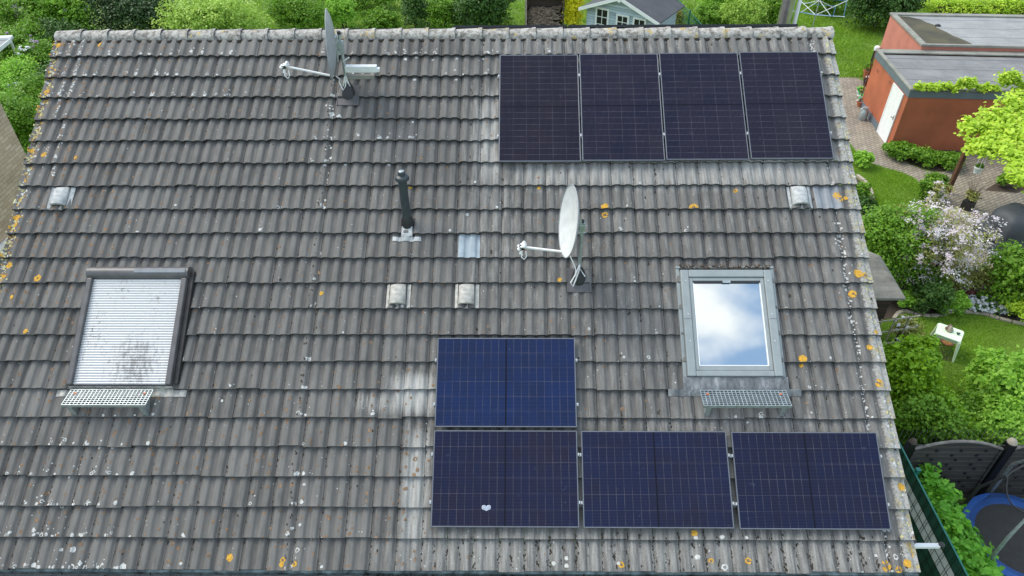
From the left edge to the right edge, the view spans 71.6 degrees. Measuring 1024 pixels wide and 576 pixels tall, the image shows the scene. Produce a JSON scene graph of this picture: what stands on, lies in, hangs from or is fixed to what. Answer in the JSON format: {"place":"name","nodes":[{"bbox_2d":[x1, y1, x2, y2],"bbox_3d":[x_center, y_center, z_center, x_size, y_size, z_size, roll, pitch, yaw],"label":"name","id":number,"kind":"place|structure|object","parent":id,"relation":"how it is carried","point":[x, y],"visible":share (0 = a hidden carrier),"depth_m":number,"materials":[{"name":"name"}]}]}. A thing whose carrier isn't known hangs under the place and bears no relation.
{"place":"outdoors","nodes":[
{"label":"outdoors","id":0,"kind":"place"},
{"bbox_2d":[0,0,1023,502],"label":"ground","id":1,"kind":"structure","parent":0,"point":[522,12],"depth_m":35.97,"materials":[{"name":"green plant"}]},
{"bbox_2d":[0,35,15,54],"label":"carport","id":2,"kind":"object","parent":1,"relation":"on","point":[6,40],"visible":0.55,"depth_m":28.51,"materials":[{"name":"metal"}]},
{"bbox_2d":[0,89,25,265],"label":"brick house","id":3,"kind":"structure","parent":1,"relation":"on","point":[12,156],"depth_m":15.16,"materials":[{"name":"brick"}]},
{"bbox_2d":[0,88,40,153],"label":"bush","id":4,"kind":"object","parent":1,"relation":"on","point":[21,120],"visible":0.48,"depth_m":23.75,"materials":[{"name":"green plant"}]},
{"bbox_2d":[0,49,42,95],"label":"bush","id":5,"kind":"object","parent":1,"relation":"on","point":[10,70],"visible":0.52,"depth_m":27.20,"materials":[{"name":"green plant"}]},
{"bbox_2d":[2,61,45,107],"bbox_3d":[-17.435,-6.957,25.942,2.145,2.489,2.322,0,39,1],"label":"bush","id":6,"kind":"object","parent":1,"relation":"on","point":[28,87],"visible":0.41,"depth_m":25.42,"materials":[{"name":"green plant"}]},
{"bbox_2d":[15,45,37,60],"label":"blossom branch","id":7,"kind":"object","parent":1,"relation":"on","point":[22,48],"visible":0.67,"depth_m":28.07,"materials":[{"name":"white plant"}]},
{"bbox_2d":[0,18,57,72],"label":"bush","id":8,"kind":"object","parent":1,"relation":"on","point":[24,31],"visible":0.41,"depth_m":29.72,"materials":[{"name":"green plant"}]},
{"bbox_2d":[10,35,52,73],"bbox_3d":[-19.078,-9.117,28.909,1.935,2.094,2.253,-31,48,-32],"label":"bush","id":9,"kind":"object","parent":1,"relation":"on","point":[43,49],"visible":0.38,"depth_m":28.50,"materials":[{"name":"green plant"}]},
{"bbox_2d":[0,0,95,35],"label":"lilac","id":10,"kind":"object","parent":1,"relation":"on","point":[9,15],"visible":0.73,"depth_m":31.51,"materials":[{"name":"green plant"}]},
{"bbox_2d":[32,16,81,43],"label":"bush","id":11,"kind":"object","parent":1,"relation":"on","point":[53,25],"visible":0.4,"depth_m":30.71,"materials":[{"name":"green plant"}]},
{"bbox_2d":[19,0,102,30],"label":"lilac","id":12,"kind":"object","parent":1,"relation":"on","point":[70,12],"visible":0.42,"depth_m":31.84,"materials":[{"name":"green plant"}]},
{"bbox_2d":[76,0,181,30],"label":"dark conifer","id":13,"kind":"object","parent":1,"relation":"on","point":[138,14],"visible":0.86,"depth_m":31.66,"materials":[{"name":"green plant"}]},
{"bbox_2d":[146,0,273,29],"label":"light tree","id":14,"kind":"object","parent":1,"relation":"on","point":[202,15],"visible":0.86,"depth_m":30.66,"materials":[{"name":"green plant"}]},
{"bbox_2d":[261,0,334,28],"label":"shrub","id":15,"kind":"object","parent":1,"relation":"on","point":[295,12],"visible":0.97,"depth_m":32.68,"materials":[{"name":"green plant"}]},
{"bbox_2d":[322,0,360,28],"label":"shrub","id":16,"kind":"object","parent":1,"relation":"on","point":[339,11],"visible":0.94,"depth_m":33.68,"materials":[{"name":"green plant"}]},
{"bbox_2d":[311,0,397,10],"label":"shrub","id":17,"kind":"object","parent":1,"relation":"on","point":[386,2],"visible":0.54,"depth_m":36.50,"materials":[{"name":"green plant"}]},
{"bbox_2d":[358,3,404,28],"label":"shrub","id":18,"kind":"object","parent":1,"relation":"on","point":[376,18],"visible":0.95,"depth_m":33.53,"materials":[{"name":"green plant"}]},
{"bbox_2d":[396,0,429,27],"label":"slim bush","id":19,"kind":"object","parent":1,"relation":"on","point":[413,10],"visible":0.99,"depth_m":33.97,"materials":[{"name":"green plant"}]},
{"bbox_2d":[134,0,726,29],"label":"rough grass","id":20,"kind":"structure","parent":1,"relation":"on","point":[362,9],"depth_m":36.42,"materials":[{"name":"green plant"}]},
{"bbox_2d":[422,0,460,28],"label":"shrub","id":21,"kind":"object","parent":1,"relation":"on","point":[441,13],"visible":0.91,"depth_m":33.66,"materials":[{"name":"green plant"}]},
{"bbox_2d":[0,0,944,575],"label":"house","id":22,"kind":"structure","parent":1,"relation":"on","point":[244,282],"depth_m":9.18,"materials":[{"name":"tile"}]},
{"bbox_2d":[56,267,195,396],"bbox_3d":[-4.896,0.535,9.092,1.640,0.190,1.700,0,72,1],"label":"roof window","id":23,"kind":"structure","parent":22,"relation":"in","point":[132,326],"depth_m":9.07,"materials":[{"name":"white glass"}]},
{"bbox_2d":[279,8,379,105],"bbox_3d":[-2.533,-3.158,9.790,1.206,1.313,0.764,-24,45,-26],"label":"satellite dish","id":24,"kind":"object","parent":22,"relation":"on","point":[334,44],"visible":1,"depth_m":9.88,"materials":[{"name":"metal"}]},
{"bbox_2d":[429,430,580,527],"bbox_3d":[-0.081,2.265,8.461,1.790,0.079,1.112,0,72,1],"label":"solar panel","id":25,"kind":"object","parent":22,"relation":"attached to","point":[499,478],"visible":1,"depth_m":8.43,"materials":[{"name":"glass"}]},
{"bbox_2d":[433,338,578,427],"bbox_3d":[-0.074,1.169,8.819,1.790,0.079,1.112,0,72,1],"label":"solar panel","id":26,"kind":"object","parent":22,"relation":"attached to","point":[505,382],"visible":1,"depth_m":8.78,"materials":[{"name":"glass"}]},
{"bbox_2d":[453,25,566,28],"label":"solar panel","id":27,"kind":"object","parent":22,"relation":"attached to","point":[502,26],"visible":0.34,"depth_m":10.63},
{"bbox_2d":[497,55,581,162],"bbox_3d":[0.385,-2.543,10.025,1.188,0.079,1.722,0,72,1],"label":"solar panel","id":28,"kind":"object","parent":22,"relation":"attached to","point":[539,115],"visible":1,"depth_m":9.98,"materials":[{"name":"glass"}]},
{"bbox_2d":[517,184,590,292],"bbox_3d":[0.594,-0.616,8.873,0.922,1.512,0.676,17,42,20],"label":"satellite dish","id":29,"kind":"object","parent":22,"relation":"on","point":[571,226],"visible":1,"depth_m":8.89,"materials":[{"name":"metal"}]},
{"bbox_2d":[578,54,664,161],"bbox_3d":[1.535,-2.554,10.016,1.188,0.079,1.722,0,72,1],"label":"solar panel","id":30,"kind":"object","parent":22,"relation":"attached to","point":[621,111],"visible":1,"depth_m":9.97,"materials":[{"name":"glass"}]},
{"bbox_2d":[568,24,681,28],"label":"solar panel","id":31,"kind":"object","parent":22,"relation":"attached to","point":[625,26],"visible":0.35,"depth_m":10.61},
{"bbox_2d":[579,431,733,527],"bbox_3d":[1.707,2.268,8.439,1.805,0.079,1.112,0,72,1],"label":"solar panel","id":32,"kind":"object","parent":22,"relation":"attached to","point":[655,479],"visible":1,"depth_m":8.40,"materials":[{"name":"glass"}]},
{"bbox_2d":[659,53,748,160],"bbox_3d":[2.685,-2.565,10.006,1.188,0.079,1.722,0,72,1],"label":"solar panel","id":33,"kind":"object","parent":22,"relation":"attached to","point":[703,110],"visible":1,"depth_m":9.96,"materials":[{"name":"glass"}]},
{"bbox_2d":[668,263,800,396],"bbox_3d":[2.764,0.505,9.044,1.640,0.150,1.747,0,72,1],"label":"roof window","id":34,"kind":"structure","parent":22,"relation":"in","point":[729,318],"depth_m":9.00,"materials":[{"name":"white paint"}]},
{"bbox_2d":[682,24,797,27],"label":"solar panel","id":35,"kind":"object","parent":22,"relation":"attached to","point":[738,25],"visible":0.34,"depth_m":10.59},
{"bbox_2d":[739,52,833,159],"bbox_3d":[3.838,-2.576,9.996,1.188,0.079,1.722,0,72,1],"label":"solar panel","id":36,"kind":"object","parent":22,"relation":"on","point":[785,107],"visible":1,"depth_m":9.95,"materials":[{"name":"glass"}]},
{"bbox_2d":[729,432,890,529],"bbox_3d":[3.515,2.276,8.416,1.805,0.079,1.112,0,72,1],"label":"solar panel","id":37,"kind":"object","parent":22,"relation":"attached to","point":[813,480],"visible":1,"depth_m":8.38,"materials":[{"name":"glass"}]},
{"bbox_2d":[446,0,518,26],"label":"laurel bush","id":38,"kind":"object","parent":1,"relation":"on","point":[482,12],"visible":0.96,"depth_m":33.30,"materials":[{"name":"green plant"}]},
{"bbox_2d":[525,0,564,24],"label":"log store","id":39,"kind":"structure","parent":1,"relation":"on","point":[540,3],"depth_m":34.18,"materials":[{"name":"brown wood"}]},
{"bbox_2d":[561,0,585,24],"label":"golden conifer","id":40,"kind":"object","parent":1,"relation":"on","point":[573,16],"visible":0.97,"depth_m":33.43,"materials":[{"name":"yellow plant"}]},
{"bbox_2d":[578,0,684,24],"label":"summerhouse","id":41,"kind":"structure","parent":1,"relation":"on","point":[631,12],"depth_m":31.45,"materials":[{"name":"grey wood"}]},
{"bbox_2d":[595,6,609,24],"bbox_3d":[4.067,-12.100,32.125,0.680,1.140,0.038,23,45,26],"label":"window","id":42,"kind":"structure","parent":41,"relation":"in","point":[601,14],"depth_m":31.99,"materials":[{"name":"white paint"}]},
{"bbox_2d":[615,13,629,24],"bbox_3d":[4.918,-11.483,31.907,0.640,1.590,0.038,23,45,26],"label":"door","id":43,"kind":"structure","parent":41,"relation":"in","point":[621,19],"depth_m":31.52,"materials":[{"name":"white paint"}]},
{"bbox_2d":[677,0,700,25],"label":"metal fence","id":44,"kind":"object","parent":1,"relation":"on","point":[688,17],"visible":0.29,"depth_m":32.87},
{"bbox_2d":[691,0,733,23],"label":"shrub","id":45,"kind":"object","parent":1,"relation":"on","point":[706,14],"visible":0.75,"depth_m":33.60,"materials":[{"name":"green plant"}]},
{"bbox_2d":[715,0,773,23],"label":"willow bush","id":46,"kind":"object","parent":1,"relation":"on","point":[741,11],"visible":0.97,"depth_m":32.69,"materials":[{"name":"green plant"}]},
{"bbox_2d":[760,0,794,23],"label":"shrub","id":47,"kind":"object","parent":1,"relation":"on","point":[774,14],"visible":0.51,"depth_m":33.04,"materials":[{"name":"green plant"}]},
{"bbox_2d":[868,251,905,320],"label":"garden shed","id":48,"kind":"structure","parent":1,"relation":"on","point":[886,289],"depth_m":15.80,"materials":[{"name":"grey wood"}]},
{"bbox_2d":[903,438,916,458],"bbox_3d":[7.285,3.443,13.420,0.144,1.861,0.140,0,39,1],"label":"fence post","id":49,"kind":"object","parent":1,"relation":"on","point":[910,446],"visible":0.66,"depth_m":12.93,"materials":[{"name":"brown wood"}]},
{"bbox_2d":[882,334,945,421],"bbox_3d":[8.233,1.921,14.939,1.442,2.326,1.870,0,39,1],"label":"bush","id":50,"kind":"object","parent":1,"relation":"on","point":[911,360],"visible":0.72,"depth_m":14.32,"materials":[{"name":"green plant"}]},
{"bbox_2d":[902,150,958,170],"bbox_3d":[14.534,-4.556,24.544,2.398,0.001,2.049,0,39,1],"label":"flower bed","id":51,"kind":"object","parent":1,"relation":"on","point":[937,167],"visible":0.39,"depth_m":24.06,"materials":[{"name":"soil"}]},
{"bbox_2d":[902,144,942,169],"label":"bed plant","id":52,"kind":"object","parent":51,"relation":"on","point":[926,156],"visible":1,"depth_m":23.82,"materials":[{"name":"green plant"}]},
{"bbox_2d":[933,149,967,170],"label":"bed plant","id":53,"kind":"object","parent":51,"relation":"on","point":[949,160],"visible":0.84,"depth_m":23.66,"materials":[{"name":"green plant"}]},
{"bbox_2d":[915,171,950,201],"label":"round bush","id":54,"kind":"object","parent":1,"relation":"on","point":[926,182],"visible":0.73,"depth_m":22.04,"materials":[{"name":"green plant"}]},
{"bbox_2d":[898,439,968,575],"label":"privacy fence","id":55,"kind":"object","parent":1,"relation":"on","point":[927,526],"visible":0.29,"depth_m":11.93,"materials":[{"name":"green metal"}]},
{"bbox_2d":[891,375,975,446],"bbox_3d":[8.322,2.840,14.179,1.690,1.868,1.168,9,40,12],"label":"bush","id":56,"kind":"object","parent":1,"relation":"on","point":[923,413],"visible":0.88,"depth_m":13.83,"materials":[{"name":"green plant"}]},
{"bbox_2d":[859,49,1023,151],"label":"garage","id":57,"kind":"structure","parent":1,"relation":"on","point":[898,105],"depth_m":24.74,"materials":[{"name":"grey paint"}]},
{"bbox_2d":[876,83,903,142],"bbox_3d":[13.301,-6.148,25.040,0.099,1.880,0.980,3,39,4],"label":"door","id":58,"kind":"structure","parent":57,"relation":"in","point":[894,100],"depth_m":24.99,"materials":[{"name":"white paint"}]},
{"bbox_2d":[913,67,1023,93],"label":"climbing vine","id":59,"kind":"object","parent":57,"relation":"on","point":[1008,78],"visible":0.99,"depth_m":23.28,"materials":[{"name":"green plant"}]},
{"bbox_2d":[909,440,1004,497],"bbox_3d":[8.185,3.449,13.414,1.626,1.788,0.060,0,39,1],"label":"wooden fence","id":60,"kind":"object","parent":1,"relation":"on","point":[966,467],"visible":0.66,"depth_m":13.19,"materials":[{"name":"grey wood"}]},
{"bbox_2d":[891,309,1023,325],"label":"lawn edging","id":61,"kind":"object","parent":1,"relation":"on","point":[899,312],"visible":0.88,"depth_m":18.12,"materials":[{"name":"beige stone"}]},
{"bbox_2d":[899,430,1023,476],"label":"wire fence","id":62,"kind":"object","parent":1,"relation":"on","point":[962,436],"visible":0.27,"depth_m":13.34,"materials":[{"name":"metal"}]},
{"bbox_2d":[921,0,1023,14],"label":"clipped hedge","id":63,"kind":"object","parent":1,"relation":"on","point":[1014,7],"visible":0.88,"depth_m":33.42,"materials":[{"name":"green plant"}]},
{"bbox_2d":[957,389,1004,443],"bbox_3d":[9.703,2.797,14.730,1.240,1.218,1.224,27,47,29],"label":"loose shrub","id":64,"kind":"object","parent":1,"relation":"on","point":[976,403],"visible":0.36,"depth_m":14.56,"materials":[{"name":"green plant"}]},
{"bbox_2d":[965,395,1023,446],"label":"bush","id":65,"kind":"object","parent":1,"relation":"on","point":[1008,422],"visible":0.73,"depth_m":13.96,"materials":[{"name":"green plant"}]},
{"bbox_2d":[974,437,1017,496],"bbox_3d":[9.075,3.444,13.399,0.180,1.861,0.175,0,39,1],"label":"fence post","id":66,"kind":"object","parent":1,"relation":"on","point":[1010,446],"visible":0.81,"depth_m":13.12,"materials":[{"name":"brown wood"}]},
{"bbox_2d":[973,344,1023,416],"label":"loose shrub","id":67,"kind":"object","parent":1,"relation":"on","point":[1006,380],"visible":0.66,"depth_m":14.43,"materials":[{"name":"green plant"}]},
{"bbox_2d":[985,445,1023,497],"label":"wooden fence","id":68,"kind":"object","parent":1,"relation":"on","point":[1016,482],"visible":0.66,"depth_m":13.55,"materials":[{"name":"grey wood"}]},
{"bbox_2d":[776,0,948,76],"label":"meadow","id":69,"kind":"structure","parent":0,"point":[867,46],"depth_m":33.44,"materials":[{"name":"green plant"}]},
{"bbox_2d":[794,0,847,26],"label":"clothes dryer","id":70,"kind":"object","parent":69,"relation":"on","point":[818,1],"visible":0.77,"depth_m":31.45,"materials":[{"name":"metal"}]},
{"bbox_2d":[803,0,848,14],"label":"shrub","id":71,"kind":"object","parent":69,"relation":"on","point":[832,3],"visible":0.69,"depth_m":35.51,"materials":[{"name":"green plant"}]},
{"bbox_2d":[835,0,929,31],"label":"dark shrub","id":72,"kind":"object","parent":69,"relation":"on","point":[885,8],"visible":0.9,"depth_m":33.13,"materials":[{"name":"green plant"}]},
{"bbox_2d":[849,142,925,211],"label":"side lawn","id":73,"kind":"structure","parent":0,"point":[900,195],"depth_m":23.05,"materials":[{"name":"green plant"}]},
{"bbox_2d":[853,150,874,167],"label":"bed plant","id":74,"kind":"object","parent":73,"relation":"on","point":[863,158],"visible":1,"depth_m":23.71,"materials":[{"name":"green plant"}]},
{"bbox_2d":[838,77,1023,268],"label":"path","id":75,"kind":"structure","parent":0,"point":[863,135],"depth_m":23.87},
{"bbox_2d":[882,140,916,160],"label":"bed plant","id":76,"kind":"object","parent":75,"relation":"on","point":[897,149],"visible":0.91,"depth_m":24.19,"materials":[{"name":"green plant"}]},
{"bbox_2d":[960,172,988,211],"bbox_3d":[14.089,-2.940,21.618,0.532,1.244,0.557,-19,43,-21],"label":"planter","id":77,"kind":"object","parent":75,"relation":"on","point":[969,202],"visible":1,"depth_m":21.74,"materials":[{"name":"black plastic"}]},
{"bbox_2d":[967,215,991,247],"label":"flowering shrub","id":78,"kind":"object","parent":75,"relation":"on","point":[986,223],"visible":0.2,"depth_m":20.19,"materials":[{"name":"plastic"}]},
{"bbox_2d":[946,122,1023,192],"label":"trunk","id":79,"kind":"object","parent":75,"relation":"on","point":[959,165],"visible":0.12,"depth_m":22.09,"materials":[{"name":"brown wood"}]},
{"bbox_2d":[953,87,1023,192],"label":"tree","id":80,"kind":"object","parent":79,"relation":"on","point":[1006,141],"visible":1,"depth_m":20.13,"materials":[{"name":"green plant"}]},
{"bbox_2d":[986,202,1023,254],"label":"barbecue cover","id":81,"kind":"object","parent":75,"relation":"on","point":[1012,214],"visible":0.65,"depth_m":19.68,"materials":[{"name":"black plastic"}]},
{"bbox_2d":[986,183,1023,192],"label":"patio bed","id":82,"kind":"object","parent":75,"relation":"on","point":[1007,187],"visible":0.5,"depth_m":22.88,"materials":[{"name":"soil"}]},
{"bbox_2d":[856,178,1023,321],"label":"soil","id":83,"kind":"structure","parent":0,"point":[893,308],"depth_m":18.41,"materials":[{"name":"brown soil"}]},
{"bbox_2d":[856,181,874,197],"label":"bed plant","id":84,"kind":"object","parent":83,"relation":"on","point":[862,187],"visible":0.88,"depth_m":22.14,"materials":[{"name":"green plant"}]},
{"bbox_2d":[858,194,878,212],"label":"bed plant","id":85,"kind":"object","parent":83,"relation":"on","point":[863,199],"visible":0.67,"depth_m":21.53,"materials":[{"name":"green plant"}]},
{"bbox_2d":[861,197,945,289],"bbox_3d":[9.908,-1.179,18.357,2.828,2.769,2.369,0,39,1],"label":"shrub","id":86,"kind":"object","parent":83,"relation":"on","point":[883,236],"visible":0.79,"depth_m":17.82,"materials":[{"name":"green plant"}]},
{"bbox_2d":[897,289,919,309],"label":"light bush","id":87,"kind":"object","parent":83,"relation":"on","point":[909,300],"visible":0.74,"depth_m":18.14,"materials":[{"name":"green plant"}]},
{"bbox_2d":[904,264,953,290],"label":"hedge","id":88,"kind":"object","parent":83,"relation":"on","point":[939,274],"visible":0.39,"depth_m":18.18,"materials":[{"name":"green plant"}]},
{"bbox_2d":[907,275,958,316],"bbox_3d":[10.682,0.190,18.044,1.168,1.032,1.069,0,39,1],"label":"dark bush","id":89,"kind":"object","parent":83,"relation":"on","point":[931,293],"visible":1,"depth_m":17.80,"materials":[{"name":"green plant"}]},
{"bbox_2d":[893,199,1007,290],"bbox_3d":[11.050,-1.005,18.237,3.030,2.636,2.269,12,41,15],"label":"flowering shrub","id":90,"kind":"object","parent":83,"relation":"on","point":[947,238],"visible":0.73,"depth_m":17.67,"materials":[{"name":"white plant"}]},
{"bbox_2d":[920,180,955,214],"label":"flowering branch","id":91,"kind":"object","parent":90,"relation":"attached to","point":[940,184],"visible":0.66,"depth_m":19.99,"materials":[{"name":"white plant"}]},
{"bbox_2d":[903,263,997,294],"bbox_3d":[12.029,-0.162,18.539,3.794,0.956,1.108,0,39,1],"label":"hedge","id":92,"kind":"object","parent":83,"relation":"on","point":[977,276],"visible":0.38,"depth_m":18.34,"materials":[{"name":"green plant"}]},
{"bbox_2d":[949,289,972,315],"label":"light bush","id":93,"kind":"object","parent":83,"relation":"on","point":[962,302],"visible":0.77,"depth_m":17.96,"materials":[{"name":"green plant"}]},
{"bbox_2d":[968,294,995,312],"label":"flower clump","id":94,"kind":"object","parent":83,"relation":"on","point":[979,303],"visible":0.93,"depth_m":18.12,"materials":[{"name":"white plant"}]},
{"bbox_2d":[974,239,1023,314],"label":"leafy shrub","id":95,"kind":"object","parent":83,"relation":"on","point":[1010,277],"visible":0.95,"depth_m":17.84,"materials":[{"name":"green plant"}]},
{"bbox_2d":[988,293,1017,315],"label":"flower clump","id":96,"kind":"object","parent":83,"relation":"on","point":[1002,310],"visible":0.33,"depth_m":18.05,"materials":[{"name":"white plant"}]},
{"bbox_2d":[1004,288,1023,321],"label":"yellow bush","id":97,"kind":"object","parent":83,"relation":"on","point":[1017,308],"visible":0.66,"depth_m":17.69,"materials":[{"name":"green plant"}]},
{"bbox_2d":[880,312,1023,397],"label":"lawn","id":98,"kind":"structure","parent":0,"point":[983,339],"depth_m":17.56,"materials":[{"name":"green plant"}]},
{"bbox_2d":[879,315,919,345],"bbox_3d":[8.634,1.273,16.299,1.041,1.551,0.085,-5,40,-6],"label":"trellis","id":99,"kind":"object","parent":98,"relation":"on","point":[893,320],"visible":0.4,"depth_m":15.99,"materials":[{"name":"grey wood"}]},
{"bbox_2d":[889,313,926,340],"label":"climbing rose","id":100,"kind":"object","parent":98,"relation":"on","point":[900,324],"visible":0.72,"depth_m":16.95,"materials":[{"name":"green plant"}]},
{"bbox_2d":[930,323,963,362],"bbox_3d":[10.383,1.281,17.021,0.684,0.604,0.584,24,45,27],"label":"garden table","id":101,"kind":"object","parent":98,"relation":"on","point":[952,337],"visible":0.88,"depth_m":16.79,"materials":[{"name":"white plastic"}]},
{"bbox_2d":[954,345,1018,397],"bbox_3d":[10.393,1.975,15.493,1.162,1.507,1.211,0,39,1],"label":"loose shrub","id":102,"kind":"object","parent":98,"relation":"on","point":[981,365],"visible":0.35,"depth_m":15.31,"materials":[{"name":"green plant"}]},
{"bbox_2d":[881,12,1023,51],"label":"garage","id":103,"kind":"structure","parent":0,"point":[958,32],"depth_m":27.40,"materials":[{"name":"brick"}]},
{"label":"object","id":104,"kind":"structure","parent":0,"visible":0},
{"bbox_2d":[914,460,1005,575],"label":"laurel hedge","id":105,"kind":"object","parent":104,"relation":"on","point":[972,551],"visible":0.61,"depth_m":12.49,"materials":[{"name":"green plant"}]},
{"bbox_2d":[962,459,1023,575],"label":"trampoline","id":106,"kind":"object","parent":104,"relation":"on","point":[996,520],"visible":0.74,"depth_m":12.89,"materials":[{"name":"black mesh"},{"name":"galvanised steel"},{"name":"blue plastic"}]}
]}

